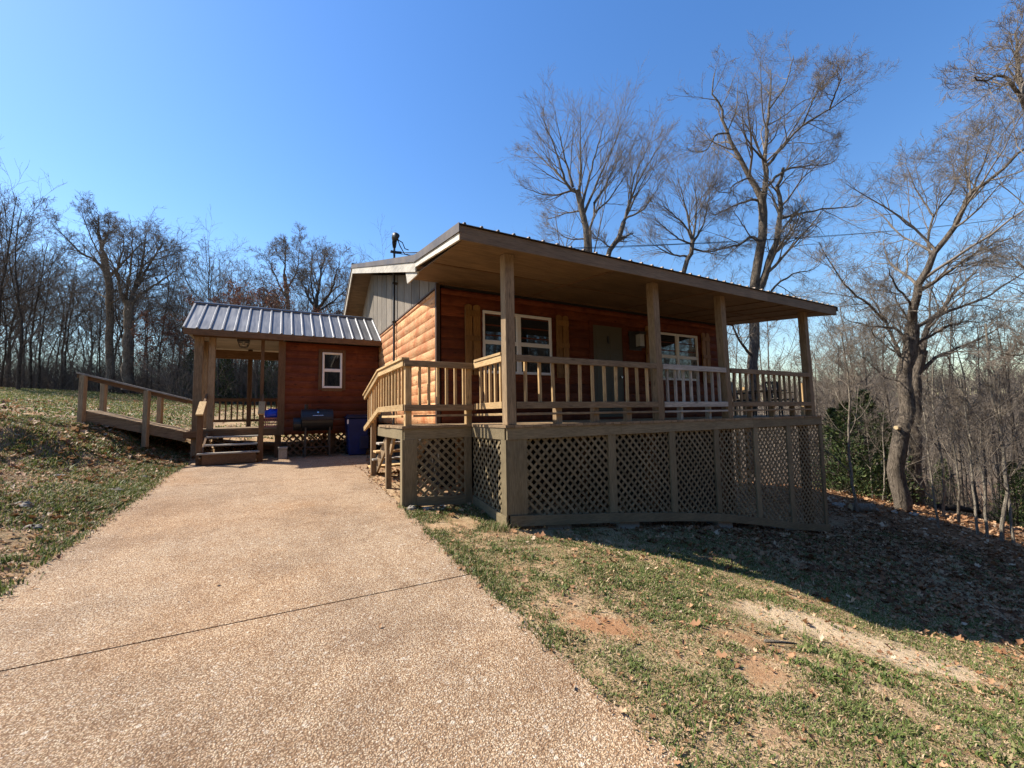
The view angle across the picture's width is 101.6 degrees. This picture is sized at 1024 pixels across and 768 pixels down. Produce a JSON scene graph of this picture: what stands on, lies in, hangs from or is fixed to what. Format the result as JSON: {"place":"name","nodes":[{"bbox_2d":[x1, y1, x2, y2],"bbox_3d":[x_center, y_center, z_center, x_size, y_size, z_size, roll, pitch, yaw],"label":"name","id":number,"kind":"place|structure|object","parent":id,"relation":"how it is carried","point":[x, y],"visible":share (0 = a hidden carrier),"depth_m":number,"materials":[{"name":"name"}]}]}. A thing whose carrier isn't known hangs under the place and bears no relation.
{"place":"outdoors","nodes":[
{"label":"outdoors","id":0,"kind":"place"},
{"bbox_2d":[0,452,685,767],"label":"driveway","id":1,"kind":"structure","parent":0,"point":[276,646],"depth_m":2.46,"materials":[{"name":"concrete"}]},
{"bbox_2d":[293,404,340,456],"bbox_3d":[-4.830,1.146,10.348,1.050,1.285,0.581,1,-5,-29],"label":"barrel grill","id":2,"kind":"object","parent":1,"relation":"on","point":[314,419],"visible":1,"depth_m":10.19,"materials":[{"name":"black metal"}]},
{"bbox_2d":[344,414,368,454],"bbox_3d":[-4.020,1.304,10.808,0.580,1.020,0.628,1,-5,-29],"label":"trash bin","id":3,"kind":"object","parent":1,"relation":"on","point":[357,439],"visible":0.91,"depth_m":10.58,"materials":[{"name":"blue plastic"}]},
{"bbox_2d":[0,390,1023,767],"bbox_3d":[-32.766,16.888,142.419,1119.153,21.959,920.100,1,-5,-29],"label":"ground","id":4,"kind":"structure","parent":0,"point":[750,670],"depth_m":3.37,"materials":[{"name":"soil"}]},
{"bbox_2d":[2,229,54,383],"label":"bare tree","id":5,"kind":"object","parent":4,"relation":"on","point":[11,329],"visible":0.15,"depth_m":36.97,"materials":[{"name":"brown wood"}]},
{"bbox_2d":[0,269,58,386],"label":"bare tree","id":6,"kind":"object","parent":4,"relation":"on","point":[9,372],"visible":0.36,"depth_m":34.45,"materials":[{"name":"plant"}]},
{"bbox_2d":[0,181,60,335],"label":"bare tree","id":7,"kind":"object","parent":4,"relation":"on","point":[21,220],"visible":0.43,"depth_m":31.06,"materials":[{"name":"brown plant"}]},
{"bbox_2d":[0,217,77,386],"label":"bare tree","id":8,"kind":"object","parent":4,"relation":"on","point":[4,358],"visible":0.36,"depth_m":31.68,"materials":[{"name":"brown wood"}]},
{"bbox_2d":[0,134,79,344],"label":"bare tree","id":9,"kind":"object","parent":4,"relation":"on","point":[43,200],"visible":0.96,"depth_m":27.57,"materials":[{"name":"brown plant"}]},
{"bbox_2d":[0,231,92,387],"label":"bare tree","id":10,"kind":"object","parent":4,"relation":"on","point":[26,328],"visible":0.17,"depth_m":36.13,"materials":[{"name":"brown wood"}]},
{"bbox_2d":[0,192,95,387],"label":"bare tree","id":11,"kind":"object","parent":4,"relation":"on","point":[31,345],"visible":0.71,"depth_m":31.02,"materials":[{"name":"brown wood"}]},
{"bbox_2d":[0,250,105,385],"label":"bare tree","id":12,"kind":"object","parent":4,"relation":"on","point":[62,322],"visible":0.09,"depth_m":41.89,"materials":[{"name":"plant"}]},
{"bbox_2d":[0,168,107,389],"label":"bare tree","id":13,"kind":"object","parent":4,"relation":"on","point":[19,360],"visible":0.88,"depth_m":27.99,"materials":[{"name":"brown plant"}]},
{"bbox_2d":[6,223,120,387],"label":"bare tree","id":14,"kind":"object","parent":4,"relation":"on","point":[39,356],"visible":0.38,"depth_m":33.77,"materials":[{"name":"brown wood"}]},
{"bbox_2d":[11,221,120,387],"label":"bare tree","id":15,"kind":"object","parent":4,"relation":"on","point":[83,276],"visible":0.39,"depth_m":36.70,"materials":[{"name":"brown wood"}]},
{"bbox_2d":[28,241,119,389],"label":"bare tree","id":16,"kind":"object","parent":4,"relation":"on","point":[68,330],"visible":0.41,"depth_m":36.01,"materials":[{"name":"brown plant"}]},
{"bbox_2d":[39,272,115,366],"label":"bare tree","id":17,"kind":"object","parent":4,"relation":"on","point":[77,306],"visible":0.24,"depth_m":40.56,"materials":[{"name":"plant"}]},
{"bbox_2d":[52,260,125,372],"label":"bare tree","id":18,"kind":"object","parent":4,"relation":"on","point":[91,343],"visible":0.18,"depth_m":43.09,"materials":[{"name":"plant"}]},
{"bbox_2d":[28,190,159,388],"bbox_3d":[-32.223,-7.068,31.904,12.076,14.907,6.502,-3,-5,23],"label":"oak tree","id":19,"kind":"object","parent":4,"relation":"on","point":[109,330],"visible":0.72,"depth_m":31.80,"materials":[{"name":"brown plant"}]},
{"bbox_2d":[35,252,159,391],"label":"bare tree","id":20,"kind":"object","parent":4,"relation":"on","point":[99,337],"visible":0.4,"depth_m":33.66,"materials":[{"name":"brown plant"}]},
{"bbox_2d":[29,246,173,392],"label":"bare tree","id":21,"kind":"object","parent":4,"relation":"on","point":[120,328],"visible":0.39,"depth_m":32.87,"materials":[{"name":"brown plant"}]},
{"bbox_2d":[62,251,201,391],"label":"bare tree","id":22,"kind":"object","parent":4,"relation":"on","point":[114,319],"visible":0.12,"depth_m":35.69,"materials":[{"name":"plant"}]},
{"bbox_2d":[76,372,191,446],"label":"wooden ramp","id":23,"kind":"structure","parent":4,"relation":"on","point":[145,426],"depth_m":9.18,"materials":[{"name":"brown wood"}]},
{"bbox_2d":[74,214,198,390],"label":"oak tree","id":24,"kind":"object","parent":4,"relation":"on","point":[127,339],"visible":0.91,"depth_m":30.78,"materials":[{"name":"brown plant"}]},
{"bbox_2d":[0,322,277,404],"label":"undergrowth","id":25,"kind":"object","parent":4,"relation":"on","point":[166,379],"visible":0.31,"depth_m":33.32,"materials":[{"name":"brown plant"}]},
{"bbox_2d":[94,271,186,392],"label":"bare tree","id":26,"kind":"object","parent":4,"relation":"on","point":[117,307],"visible":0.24,"depth_m":34.06,"materials":[{"name":"plant"}]},
{"bbox_2d":[89,268,203,387],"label":"bare tree","id":27,"kind":"object","parent":4,"relation":"on","point":[149,314],"visible":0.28,"depth_m":34.53,"materials":[{"name":"brown plant"}]},
{"bbox_2d":[71,205,222,390],"bbox_3d":[-27.552,-6.634,33.089,7.896,15.221,10.358,-4,-5,31],"label":"bare tree","id":28,"kind":"object","parent":4,"relation":"on","point":[160,261],"visible":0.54,"depth_m":31.99,"materials":[{"name":"brown wood"}]},
{"bbox_2d":[128,306,190,388],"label":"rust leaved tree","id":29,"kind":"object","parent":4,"relation":"on","point":[152,323],"visible":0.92,"depth_m":29.13,"materials":[{"name":"brown plant"}]},
{"bbox_2d":[147,323,193,376],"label":"rust leaved tree","id":30,"kind":"object","parent":4,"relation":"on","point":[174,337],"visible":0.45,"depth_m":30.77,"materials":[{"name":"brown plant"}]},
{"bbox_2d":[161,261,196,391],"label":"bare tree","id":31,"kind":"object","parent":4,"relation":"on","point":[178,307],"visible":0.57,"depth_m":28.61,"materials":[{"name":"plant"}]},
{"bbox_2d":[115,208,248,362],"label":"bare tree","id":32,"kind":"object","parent":4,"relation":"on","point":[209,271],"visible":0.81,"depth_m":27.04,"materials":[{"name":"brown wood"}]},
{"bbox_2d":[128,234,248,322],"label":"bare tree","id":33,"kind":"object","parent":4,"relation":"on","point":[211,276],"visible":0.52,"depth_m":34.01,"materials":[{"name":"brown plant"}]},
{"bbox_2d":[167,287,246,403],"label":"rust leaved tree","id":34,"kind":"object","parent":4,"relation":"on","point":[216,298],"visible":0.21,"depth_m":27.01,"materials":[{"name":"brown plant"}]},
{"bbox_2d":[166,253,261,336],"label":"bare tree","id":35,"kind":"object","parent":4,"relation":"on","point":[214,281],"visible":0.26,"depth_m":39.92,"materials":[{"name":"brown wood"}]},
{"bbox_2d":[214,358,243,402],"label":"tree","id":36,"kind":"object","parent":4,"relation":"on","point":[227,377],"visible":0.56,"depth_m":27.67,"materials":[{"name":"green wood"}]},
{"bbox_2d":[193,248,272,382],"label":"bare tree","id":37,"kind":"object","parent":4,"relation":"on","point":[231,281],"visible":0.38,"depth_m":32.53,"materials":[{"name":"plant"}]},
{"bbox_2d":[214,262,294,405],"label":"rust leaved tree","id":38,"kind":"object","parent":4,"relation":"on","point":[267,300],"visible":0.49,"depth_m":26.04,"materials":[{"name":"brown plant"}]},
{"bbox_2d":[242,360,277,404],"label":"tree","id":39,"kind":"object","parent":4,"relation":"on","point":[265,379],"visible":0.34,"depth_m":28.09,"materials":[{"name":"green wood"}]},
{"bbox_2d":[221,272,308,387],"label":"rust leaved tree","id":40,"kind":"object","parent":4,"relation":"on","point":[266,304],"visible":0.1,"depth_m":29.83,"materials":[{"name":"brown plant"}]},
{"bbox_2d":[182,301,380,465],"bbox_3d":[-5.969,-0.090,11.257,4.389,4.007,3.438,1,-5,-29],"label":"covered entry","id":41,"kind":"object","parent":4,"relation":"on","point":[327,361],"visible":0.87,"depth_m":10.77,"materials":[{"name":"brown wood"}]},
{"bbox_2d":[322,352,341,387],"bbox_3d":[-4.760,-0.360,11.059,0.480,0.940,0.055,1,-5,-29],"label":"window","id":42,"kind":"structure","parent":41,"relation":"in","point":[331,362],"depth_m":11.05,"materials":[{"name":"white plastic"}]},
{"bbox_2d":[231,234,341,312],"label":"bare tree","id":43,"kind":"object","parent":4,"relation":"on","point":[298,304],"visible":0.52,"depth_m":27.56,"materials":[{"name":"brown plant"}]},
{"bbox_2d":[241,222,334,309],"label":"oak tree","id":44,"kind":"object","parent":4,"relation":"on","point":[283,241],"visible":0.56,"depth_m":29.24,"materials":[{"name":"brown plant"}]},
{"bbox_2d":[276,236,365,313],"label":"oak tree","id":45,"kind":"object","parent":4,"relation":"on","point":[311,281],"visible":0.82,"depth_m":27.04,"materials":[{"name":"brown plant"}]},
{"bbox_2d":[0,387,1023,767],"bbox_3d":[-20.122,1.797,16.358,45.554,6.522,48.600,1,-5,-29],"label":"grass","id":46,"kind":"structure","parent":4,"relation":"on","point":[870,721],"depth_m":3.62,"materials":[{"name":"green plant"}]},
{"bbox_2d":[0,387,1023,767],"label":"fallen leaves","id":47,"kind":"object","parent":4,"relation":"on","point":[990,569],"depth_m":6.52,"materials":[{"name":"brown plant"}]},
{"bbox_2d":[343,222,837,507],"bbox_3d":[0.408,0.011,12.537,9.195,7.700,12.369,1,-5,-29],"label":"log cabin","id":48,"kind":"object","parent":4,"relation":"on","point":[438,299],"visible":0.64,"depth_m":8.38,"materials":[{"name":"brown wood"}]},
{"bbox_2d":[482,310,551,375],"bbox_3d":[0.131,-0.779,8.169,1.545,1.185,0.059,1,-5,-29],"label":"window","id":49,"kind":"structure","parent":48,"relation":"in","point":[491,344],"depth_m":8.23,"materials":[{"name":"white plastic"}]},
{"bbox_2d":[363,254,830,531],"bbox_3d":[1.892,0.925,8.904,9.002,4.952,4.305,1,-5,-29],"label":"front porch","id":50,"kind":"object","parent":48,"relation":"attached to","point":[511,434],"visible":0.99,"depth_m":6.53,"materials":[{"name":"brown wood"}]},
{"bbox_2d":[588,320,625,418],"bbox_3d":[2.152,-0.309,9.242,1.050,2.165,0.080,1,-5,-29],"label":"door","id":51,"kind":"structure","parent":48,"relation":"in","point":[607,340],"depth_m":9.24,"materials":[{"name":"brown paint"}]},
{"bbox_2d":[628,331,645,350],"bbox_3d":[2.899,-1.006,9.647,0.380,0.440,0.200,1,-5,-29],"label":"wall lantern","id":52,"kind":"object","parent":48,"relation":"attached to","point":[636,341],"depth_m":9.63,"materials":[{"name":"metal"}]},
{"bbox_2d":[661,332,698,380],"bbox_3d":[4.117,-0.668,10.376,1.510,1.160,0.059,1,-5,-29],"label":"window","id":53,"kind":"structure","parent":48,"relation":"in","point":[676,357],"depth_m":10.39,"materials":[{"name":"white plastic"}]},
{"bbox_2d":[397,216,1020,255],"bbox_3d":[18.692,-7.909,20.075,47.311,10.291,0.351,1,-5,-24],"label":"service cable","id":54,"kind":"object","parent":48,"relation":"attached to","point":[706,242],"visible":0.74,"depth_m":14.57,"materials":[{"name":"black rubber"}]},
{"bbox_2d":[500,57,691,266],"bbox_3d":[1.965,-6.296,18.239,10.457,19.155,11.204,-3,-4,21],"label":"elm tree","id":55,"kind":"object","parent":4,"relation":"on","point":[581,209],"visible":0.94,"depth_m":19.07,"materials":[{"name":"brown plant"}]},
{"bbox_2d":[582,96,681,255],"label":"elm tree","id":56,"kind":"object","parent":4,"relation":"on","point":[620,237],"visible":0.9,"depth_m":17.79,"materials":[{"name":"brown plant"}]},
{"bbox_2d":[632,139,766,272],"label":"elm tree","id":57,"kind":"object","parent":4,"relation":"on","point":[691,249],"visible":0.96,"depth_m":15.99,"materials":[{"name":"brown plant"}]},
{"bbox_2d":[727,320,796,479],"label":"bare tree","id":58,"kind":"object","parent":4,"relation":"on","point":[746,358],"visible":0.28,"depth_m":23.74,"materials":[{"name":"plant"}]},
{"bbox_2d":[728,321,799,483],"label":"bare tree","id":59,"kind":"object","parent":4,"relation":"on","point":[778,358],"visible":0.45,"depth_m":20.70,"materials":[{"name":"plant"}]},
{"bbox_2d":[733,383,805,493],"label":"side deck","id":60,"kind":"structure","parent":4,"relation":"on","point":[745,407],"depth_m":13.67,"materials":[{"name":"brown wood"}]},
{"bbox_2d":[653,23,912,473],"bbox_3d":[11.304,-6.952,17.083,11.983,21.207,6.512,1,-5,-29],"label":"oak tree","id":61,"kind":"object","parent":4,"relation":"on","point":[757,281],"visible":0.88,"depth_m":17.23,"materials":[{"name":"brown plant"}]},
{"bbox_2d":[727,272,838,479],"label":"bare tree","id":62,"kind":"object","parent":4,"relation":"on","point":[787,356],"visible":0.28,"depth_m":28.24,"materials":[{"name":"brown wood"}]},
{"bbox_2d":[776,340,859,471],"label":"bare tree","id":63,"kind":"object","parent":4,"relation":"on","point":[827,377],"visible":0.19,"depth_m":29.12,"materials":[{"name":"plant"}]},
{"bbox_2d":[783,326,861,489],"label":"bare tree","id":64,"kind":"object","parent":4,"relation":"on","point":[823,375],"visible":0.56,"depth_m":17.74,"materials":[{"name":"plant"}]},
{"bbox_2d":[758,316,897,511],"bbox_3d":[9.084,0.743,12.234,4.023,5.839,2.202,-3,-5,22],"label":"sapling","id":65,"kind":"object","parent":4,"relation":"on","point":[849,410],"visible":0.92,"depth_m":11.80,"materials":[{"name":"brown plant"}]},
{"bbox_2d":[792,331,869,451],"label":"bare tree","id":66,"kind":"object","parent":4,"relation":"on","point":[816,406],"visible":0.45,"depth_m":20.69,"materials":[{"name":"brown wood"}]},
{"bbox_2d":[811,407,872,491],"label":"cedar tree","id":67,"kind":"object","parent":4,"relation":"on","point":[830,413],"visible":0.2,"depth_m":16.97,"materials":[{"name":"green plant"}]},
{"bbox_2d":[814,401,891,501],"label":"cedar tree","id":68,"kind":"object","parent":4,"relation":"on","point":[840,424],"visible":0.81,"depth_m":14.38,"materials":[{"name":"green plant"}]},
{"bbox_2d":[813,314,898,432],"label":"bare tree","id":69,"kind":"object","parent":4,"relation":"on","point":[862,371],"visible":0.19,"depth_m":27.38,"materials":[{"name":"brown wood"}]},
{"bbox_2d":[816,317,896,465],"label":"bare tree","id":70,"kind":"object","parent":4,"relation":"on","point":[867,377],"visible":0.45,"depth_m":16.81,"materials":[{"name":"brown wood"}]},
{"bbox_2d":[837,404,878,498],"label":"sapling","id":71,"kind":"object","parent":4,"relation":"on","point":[859,429],"visible":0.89,"depth_m":13.93,"materials":[{"name":"brown plant"}]},
{"bbox_2d":[782,266,942,458],"bbox_3d":[14.979,0.037,18.388,5.645,10.863,4.925,1,-5,-23],"label":"bare tree","id":72,"kind":"object","parent":4,"relation":"on","point":[841,317],"visible":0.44,"depth_m":19.05,"materials":[{"name":"brown plant"}]},
{"bbox_2d":[826,389,911,496],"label":"cedar tree","id":73,"kind":"object","parent":4,"relation":"on","point":[866,398],"visible":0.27,"depth_m":15.43,"materials":[{"name":"green plant"}]},
{"bbox_2d":[732,360,1023,481],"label":"distant woods","id":74,"kind":"object","parent":4,"relation":"on","point":[977,395],"visible":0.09,"depth_m":128.54,"materials":[{"name":"brown plant"}]},
{"bbox_2d":[734,435,1023,526],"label":"undergrowth","id":75,"kind":"object","parent":4,"relation":"on","point":[930,501],"visible":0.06,"depth_m":16.38,"materials":[{"name":"brown plant"}]},
{"bbox_2d":[793,284,985,463],"bbox_3d":[24.816,1.168,27.149,7.529,15.612,9.432,0,-4,-18],"label":"bare tree","id":76,"kind":"object","parent":4,"relation":"on","point":[885,363],"visible":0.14,"depth_m":28.03,"materials":[{"name":"brown wood"}]},
{"bbox_2d":[846,417,938,503],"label":"cedar tree","id":77,"kind":"object","parent":4,"relation":"on","point":[877,472],"visible":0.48,"depth_m":13.92,"materials":[{"name":"green plant"}]},
{"bbox_2d":[763,95,1023,511],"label":"oak tree","id":78,"kind":"object","parent":4,"relation":"on","point":[900,438],"visible":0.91,"depth_m":12.09,"materials":[{"name":"brown plant"}]},
{"bbox_2d":[822,271,978,436],"bbox_3d":[19.374,0.470,21.753,6.143,12.739,7.696,-3,-4,20],"label":"bare tree","id":79,"kind":"object","parent":4,"relation":"on","point":[884,331],"visible":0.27,"depth_m":21.33,"materials":[{"name":"brown plant"}]},
{"bbox_2d":[856,392,950,500],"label":"sapling","id":80,"kind":"object","parent":4,"relation":"on","point":[882,431],"visible":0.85,"depth_m":13.53,"materials":[{"name":"brown plant"}]},
{"bbox_2d":[834,308,974,458],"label":"bare tree","id":81,"kind":"object","parent":4,"relation":"on","point":[924,375],"visible":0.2,"depth_m":19.66,"materials":[{"name":"brown wood"}]},
{"bbox_2d":[887,379,951,527],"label":"sapling","id":82,"kind":"object","parent":4,"relation":"on","point":[931,478],"visible":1,"depth_m":10.80,"materials":[{"name":"brown plant"}]},
{"bbox_2d":[852,256,1023,508],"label":"oak tree","id":83,"kind":"object","parent":4,"relation":"on","point":[919,366],"visible":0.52,"depth_m":13.47,"materials":[{"name":"brown plant"}]},
{"bbox_2d":[926,458,970,514],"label":"cedar tree","id":84,"kind":"object","parent":4,"relation":"on","point":[946,470],"visible":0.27,"depth_m":18.85,"materials":[{"name":"plant"}]},
{"bbox_2d":[878,267,1023,514],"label":"bare tree","id":85,"kind":"object","parent":4,"relation":"on","point":[960,466],"visible":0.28,"depth_m":17.59,"materials":[{"name":"brown wood"}]},
{"bbox_2d":[923,372,978,504],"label":"bare tree","id":86,"kind":"object","parent":4,"relation":"on","point":[954,443],"visible":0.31,"depth_m":15.46,"materials":[{"name":"brown wood"}]},
{"bbox_2d":[906,340,996,522],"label":"sapling","id":87,"kind":"object","parent":4,"relation":"on","point":[955,461],"visible":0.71,"depth_m":11.47,"materials":[{"name":"brown plant"}]},
{"bbox_2d":[884,355,1020,504],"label":"bare tree","id":88,"kind":"object","parent":4,"relation":"on","point":[939,430],"visible":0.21,"depth_m":17.31,"materials":[{"name":"brown wood"}]},
{"bbox_2d":[885,343,1023,516],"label":"sapling","id":89,"kind":"object","parent":4,"relation":"on","point":[943,469],"visible":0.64,"depth_m":12.09,"materials":[{"name":"brown plant"}]},
{"bbox_2d":[892,338,1023,486],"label":"bare tree","id":90,"kind":"object","parent":4,"relation":"on","point":[976,401],"visible":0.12,"depth_m":31.87,"materials":[{"name":"plant"}]},
{"bbox_2d":[925,350,1004,514],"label":"bare tree","id":91,"kind":"object","parent":4,"relation":"on","point":[959,426],"visible":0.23,"depth_m":16.67,"materials":[{"name":"brown wood"}]},
{"bbox_2d":[916,0,1023,384],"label":"oak tree","id":92,"kind":"object","parent":4,"relation":"on","point":[1017,79],"visible":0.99,"depth_m":9.70,"materials":[{"name":"brown plant"}]},
{"bbox_2d":[925,325,1022,517],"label":"bare tree","id":93,"kind":"object","parent":4,"relation":"on","point":[975,490],"visible":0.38,"depth_m":15.92,"materials":[{"name":"brown wood"}]},
{"bbox_2d":[926,317,1023,518],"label":"bare tree","id":94,"kind":"object","parent":4,"relation":"on","point":[997,468],"visible":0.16,"depth_m":16.36,"materials":[{"name":"plant"}]},
{"bbox_2d":[927,360,1023,537],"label":"sapling","id":95,"kind":"object","parent":4,"relation":"on","point":[982,479],"visible":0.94,"depth_m":10.40,"materials":[{"name":"brown plant"}]},
{"bbox_2d":[930,297,1023,507],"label":"bare tree","id":96,"kind":"object","parent":4,"relation":"on","point":[984,458],"visible":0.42,"depth_m":14.67,"materials":[{"name":"brown plant"}]},
{"bbox_2d":[931,285,1023,540],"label":"sapling","id":97,"kind":"object","parent":4,"relation":"on","point":[1005,486],"visible":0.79,"depth_m":10.28,"materials":[{"name":"brown plant"}]},
{"bbox_2d":[935,383,1022,534],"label":"sapling","id":98,"kind":"object","parent":4,"relation":"on","point":[972,488],"visible":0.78,"depth_m":10.51,"materials":[{"name":"brown plant"}]},
{"bbox_2d":[940,340,1023,501],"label":"bare tree","id":99,"kind":"object","parent":4,"relation":"on","point":[999,466],"visible":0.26,"depth_m":15.29,"materials":[{"name":"brown wood"}]},
{"bbox_2d":[962,367,1023,544],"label":"sapling","id":100,"kind":"object","parent":4,"relation":"on","point":[1010,475],"visible":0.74,"depth_m":10.28,"materials":[{"name":"brown plant"}]},
{"bbox_2d":[970,280,1023,509],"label":"bare tree","id":101,"kind":"object","parent":4,"relation":"on","point":[1012,416],"visible":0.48,"depth_m":13.49,"materials":[{"name":"brown plant"}]},
{"bbox_2d":[977,461,1023,527],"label":"cedar tree","id":102,"kind":"object","parent":4,"relation":"on","point":[1017,481],"visible":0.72,"depth_m":12.85,"materials":[{"name":"green plant"}]},
{"bbox_2d":[980,319,1023,525],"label":"bare tree","id":103,"kind":"object","parent":4,"relation":"on","point":[1010,418],"visible":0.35,"depth_m":13.51,"materials":[{"name":"brown wood"}]},
{"bbox_2d":[0,0,1023,395],"label":"sky","id":104,"kind":"structure","parent":0,"point":[332,118],"materials":[{"name":"blue"}]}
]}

